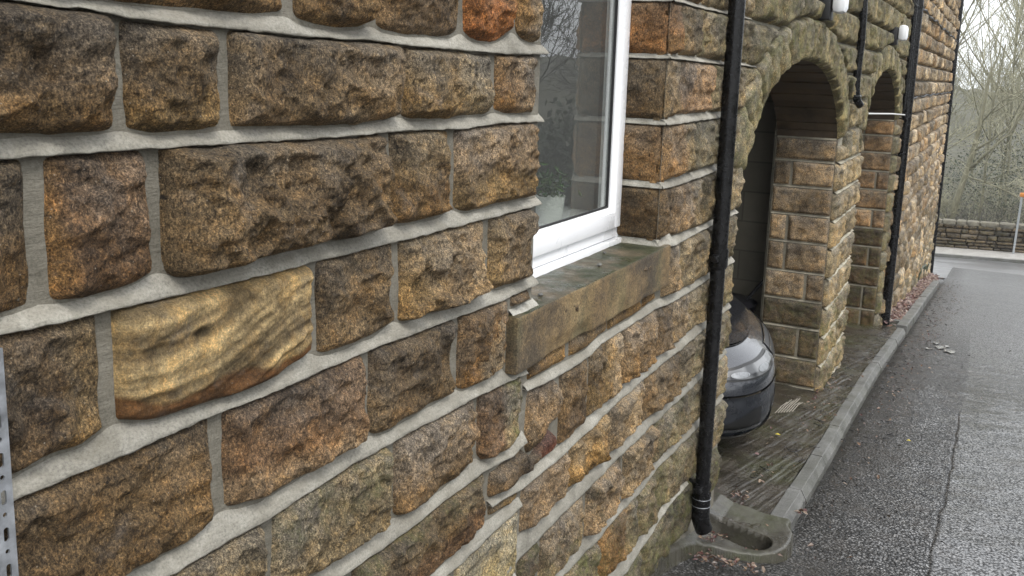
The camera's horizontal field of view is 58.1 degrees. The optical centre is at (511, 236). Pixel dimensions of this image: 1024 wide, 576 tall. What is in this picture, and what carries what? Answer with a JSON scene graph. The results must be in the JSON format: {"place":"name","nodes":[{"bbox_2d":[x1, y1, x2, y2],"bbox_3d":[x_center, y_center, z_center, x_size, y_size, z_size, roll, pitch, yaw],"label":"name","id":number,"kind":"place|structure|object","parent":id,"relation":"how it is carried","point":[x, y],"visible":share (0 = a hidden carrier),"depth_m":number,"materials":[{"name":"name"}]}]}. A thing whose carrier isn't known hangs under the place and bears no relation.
{"place":"outdoors","nodes":[
{"label":"outdoors","id":0,"kind":"place"},
{"bbox_2d":[714,322,896,529],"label":"path","id":1,"kind":"structure","parent":0,"point":[741,461],"depth_m":5.16,"materials":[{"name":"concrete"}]},
{"bbox_2d":[640,492,792,575],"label":"drain gully","id":2,"kind":"object","parent":1,"relation":"in","point":[772,540],"visible":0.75,"depth_m":3.75,"materials":[{"name":"concrete"}]},
{"bbox_2d":[698,531,727,542],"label":"leaf litter","id":3,"kind":"object","parent":2,"relation":"on","point":[714,536],"visible":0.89,"depth_m":3.63,"materials":[{"name":"brown plant"}]},
{"bbox_2d":[731,279,762,311],"bbox_3d":[1.510,0.563,6.525,0.426,0.637,0.426,-3,11,-25],"label":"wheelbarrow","id":4,"kind":"object","parent":1,"relation":"on","point":[749,302],"visible":0.16,"depth_m":6.42,"materials":[{"name":"black metal"}]},
{"bbox_2d":[720,297,775,438],"bbox_3d":[-0.432,0.289,5.579,3.959,1.375,1.600,4,11,12],"label":"parked car","id":5,"kind":"object","parent":1,"relation":"on","point":[751,361],"visible":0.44,"depth_m":4.69,"materials":[{"name":"grey paint"}]},
{"bbox_2d":[775,398,802,412],"bbox_3d":[1.732,1.058,5.743,0.081,0.048,0.463,8,12,29],"label":"broken slat","id":6,"kind":"object","parent":1,"relation":"on","point":[790,403],"visible":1,"depth_m":5.73,"materials":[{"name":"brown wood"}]},
{"bbox_2d":[723,348,883,548],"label":"leaf litter","id":7,"kind":"object","parent":1,"relation":"on","point":[747,496],"visible":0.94,"depth_m":4.62,"materials":[{"name":"brown plant"}]},
{"bbox_2d":[661,267,1023,575],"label":"road","id":8,"kind":"structure","parent":0,"point":[951,473],"depth_m":5.03,"materials":[{"name":"grey asphalt"}]},
{"bbox_2d":[689,548,764,574],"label":"leaf litter","id":9,"kind":"object","parent":8,"relation":"on","point":[706,559],"visible":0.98,"depth_m":3.45,"materials":[{"name":"brown plant"}]},
{"bbox_2d":[770,280,939,531],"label":"kerb","id":10,"kind":"structure","parent":8,"relation":"on","point":[801,489],"depth_m":5.52,"materials":[{"name":"concrete"}]},
{"bbox_2d":[750,296,961,543],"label":"fallen twigs","id":11,"kind":"object","parent":8,"relation":"on","point":[863,417],"depth_m":5.77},
{"bbox_2d":[778,274,1010,559],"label":"leaf litter","id":12,"kind":"object","parent":8,"relation":"on","point":[832,501],"visible":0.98,"depth_m":6.74,"materials":[{"name":"brown plant"}]},
{"bbox_2d":[926,342,954,352],"bbox_3d":[4.035,1.042,8.675,0.252,0.079,0.622,7,12,27],"label":"worn paint patch","id":13,"kind":"object","parent":8,"relation":"on","point":[945,350],"visible":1,"depth_m":8.58,"materials":[{"name":"white paint"}]},
{"bbox_2d":[933,257,1023,277],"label":"cross street","id":14,"kind":"structure","parent":0,"point":[943,267],"depth_m":23.17,"materials":[{"name":"grey asphalt"}]},
{"bbox_2d":[935,253,1023,263],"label":"kerb","id":15,"kind":"structure","parent":14,"relation":"on","point":[978,258],"depth_m":25.25,"materials":[{"name":"concrete"}]},
{"bbox_2d":[935,246,1023,259],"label":"pavement","id":16,"kind":"structure","parent":0,"point":[981,253],"depth_m":25.91,"materials":[{"name":"concrete"}]},
{"bbox_2d":[936,218,1023,252],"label":"boundary wall","id":17,"kind":"structure","parent":16,"relation":"on","point":[979,235],"depth_m":26.32,"materials":[{"name":"stone"}]},
{"bbox_2d":[1012,193,1023,253],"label":"marker post","id":18,"kind":"object","parent":16,"relation":"on","point":[1018,218],"visible":0.99,"depth_m":25.58,"materials":[{"name":"grey"}]},
{"bbox_2d":[939,85,1023,223],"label":"hillside","id":19,"kind":"structure","parent":0,"point":[955,153],"depth_m":48.75,"materials":[{"name":"plant"}]},
{"bbox_2d":[940,0,1020,211],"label":"birch tree","id":20,"kind":"object","parent":19,"relation":"on","point":[972,15],"visible":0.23,"depth_m":32.88,"materials":[{"name":"grey plant"}]},
{"bbox_2d":[940,138,1023,236],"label":"undergrowth","id":21,"kind":"object","parent":19,"relation":"on","point":[972,203],"visible":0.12,"depth_m":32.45,"materials":[{"name":"brown plant"}]},
{"bbox_2d":[948,12,1015,138],"bbox_3d":[16.830,-5.367,35.936,5.302,8.567,4.322,7,12,27],"label":"bare tree","id":22,"kind":"object","parent":19,"relation":"on","point":[971,102],"visible":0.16,"depth_m":35.23,"materials":[{"name":"brown plant"}]},
{"bbox_2d":[941,15,1023,218],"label":"bare tree","id":23,"kind":"object","parent":19,"relation":"on","point":[969,166],"visible":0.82,"depth_m":28.59,"materials":[{"name":"grey plant"}]},
{"bbox_2d":[942,121,1023,220],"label":"evergreen scrub","id":24,"kind":"object","parent":19,"relation":"on","point":[1001,181],"visible":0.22,"depth_m":33.42,"materials":[{"name":"green plant"}]},
{"bbox_2d":[955,0,1023,220],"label":"birch tree","id":25,"kind":"object","parent":19,"relation":"on","point":[989,130],"visible":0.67,"depth_m":30.28,"materials":[{"name":"grey plant"}]},
{"bbox_2d":[955,24,1023,209],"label":"bare tree","id":26,"kind":"object","parent":19,"relation":"on","point":[1002,128],"visible":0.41,"depth_m":33.04,"materials":[{"name":"grey plant"}]},
{"bbox_2d":[958,0,1023,218],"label":"birch tree","id":27,"kind":"object","parent":19,"relation":"on","point":[1013,67],"visible":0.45,"depth_m":32.00,"materials":[{"name":"grey plant"}]},
{"bbox_2d":[959,0,1023,147],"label":"birch tree","id":28,"kind":"object","parent":19,"relation":"on","point":[1004,111],"visible":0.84,"depth_m":29.76,"materials":[{"name":"grey plant"}]},
{"bbox_2d":[964,0,1023,124],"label":"bare tree","id":29,"kind":"object","parent":19,"relation":"on","point":[1002,42],"visible":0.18,"depth_m":39.74,"materials":[{"name":"brown plant"}]},
{"bbox_2d":[969,43,1023,182],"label":"bare tree","id":30,"kind":"object","parent":19,"relation":"on","point":[971,173],"visible":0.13,"depth_m":40.33,"materials":[{"name":"brown plant"}]},
{"bbox_2d":[987,0,1023,45],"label":"birch tree","id":31,"kind":"object","parent":19,"relation":"on","point":[1012,14],"visible":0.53,"depth_m":31.74,"materials":[{"name":"grey plant"}]},
{"bbox_2d":[989,29,1023,112],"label":"bare tree","id":32,"kind":"object","parent":19,"relation":"on","point":[1015,66],"visible":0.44,"depth_m":30.73,"materials":[{"name":"brown plant"}]},
{"bbox_2d":[956,0,1023,89],"label":"sky","id":33,"kind":"structure","parent":0,"point":[994,17],"materials":[{"name":"white"}]},
{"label":"planter soil","id":34,"kind":"structure","parent":0,"visible":0},
{"bbox_2d":[881,273,938,325],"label":"leaf mulch","id":35,"kind":"object","parent":34,"relation":"on","point":[901,307],"visible":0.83,"depth_m":11.93,"materials":[{"name":"brown plant"}]},
{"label":"back ground","id":36,"kind":"structure","parent":0,"visible":0},
{"bbox_2d":[0,0,960,575],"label":"stone building","id":37,"kind":"structure","parent":36,"relation":"on","point":[276,276],"depth_m":1.62,"materials":[{"name":"stone"}]},
{"bbox_2d":[0,348,18,575],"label":"galvanised strap","id":38,"kind":"object","parent":37,"relation":"attached to","point":[7,521],"visible":1,"depth_m":0.95,"materials":[{"name":"metal"}]},
{"bbox_2d":[535,162,581,223],"bbox_3d":[0.123,-0.130,2.701,0.177,0.178,0.131,-2,11,-22],"label":"potted plant","id":39,"kind":"object","parent":37,"relation":"on","point":[549,209],"visible":0.93,"depth_m":2.68,"materials":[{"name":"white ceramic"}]},
{"bbox_2d":[552,177,571,205],"bbox_3d":[0.027,0.344,3.489,0.460,1.179,0.340,7,12,27],"label":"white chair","id":40,"kind":"object","parent":37,"relation":"in","point":[567,194],"visible":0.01,"depth_m":3.21,"materials":[{"name":"plastic"}]},
{"bbox_2d":[532,0,631,277],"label":"window","id":41,"kind":"structure","parent":37,"relation":"in","point":[579,234],"depth_m":2.76,"materials":[{"name":"white plastic"}]},
{"bbox_2d":[689,0,745,534],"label":"downpipe","id":42,"kind":"object","parent":37,"relation":"attached to","point":[701,481],"visible":0.99,"depth_m":3.31,"materials":[{"name":"black metal"}]},
{"bbox_2d":[818,0,848,20],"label":"wall lamp","id":43,"kind":"object","parent":37,"relation":"attached to","point":[837,6],"visible":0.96,"depth_m":4.72,"materials":[{"name":"white"}]},
{"bbox_2d":[853,0,867,107],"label":"overflow pipe","id":44,"kind":"object","parent":37,"relation":"attached to","point":[857,97],"visible":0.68,"depth_m":5.94,"materials":[{"name":"black paint"}]},
{"bbox_2d":[869,113,904,115],"bbox_3d":[3.243,-1.059,7.990,0.027,0.094,2.622,8,12,29],"label":"conduit pipe","id":45,"kind":"object","parent":37,"relation":"attached to","point":[885,114],"visible":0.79,"depth_m":7.90,"materials":[{"name":"grey plastic"}]},
{"bbox_2d":[889,25,908,44],"bbox_3d":[3.241,-1.689,7.727,0.140,0.163,0.110,7,12,27],"label":"wall lamp","id":46,"kind":"object","parent":37,"relation":"attached to","point":[900,33],"visible":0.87,"depth_m":7.68,"materials":[{"name":"white"}]},
{"bbox_2d":[881,0,923,325],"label":"downpipe","id":47,"kind":"object","parent":37,"relation":"attached to","point":[910,75],"visible":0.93,"depth_m":9.26,"materials":[{"name":"black paint"}]},
{"bbox_2d":[918,262,928,280],"bbox_3d":[6.880,0.611,15.442,0.071,0.607,2.203,7,12,27],"label":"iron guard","id":48,"kind":"object","parent":37,"relation":"attached to","point":[924,267],"visible":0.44,"depth_m":15.40,"materials":[{"name":"grey metal"}]},
{"bbox_2d":[914,92,950,98],"bbox_3d":[6.092,-2.046,13.249,0.020,0.037,8.201,7,12,27],"label":"wall cable","id":49,"kind":"object","parent":37,"relation":"attached to","point":[931,94],"depth_m":12.40,"materials":[{"name":"black plastic"}]},
{"bbox_2d":[912,0,957,41],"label":"wall cable","id":50,"kind":"object","parent":37,"relation":"attached to","point":[927,12],"depth_m":11.20,"materials":[{"name":"black plastic"}]},
{"bbox_2d":[930,0,963,272],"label":"downpipe","id":51,"kind":"object","parent":37,"relation":"attached to","point":[954,62],"visible":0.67,"depth_m":16.99,"materials":[{"name":"black paint"}]}
]}

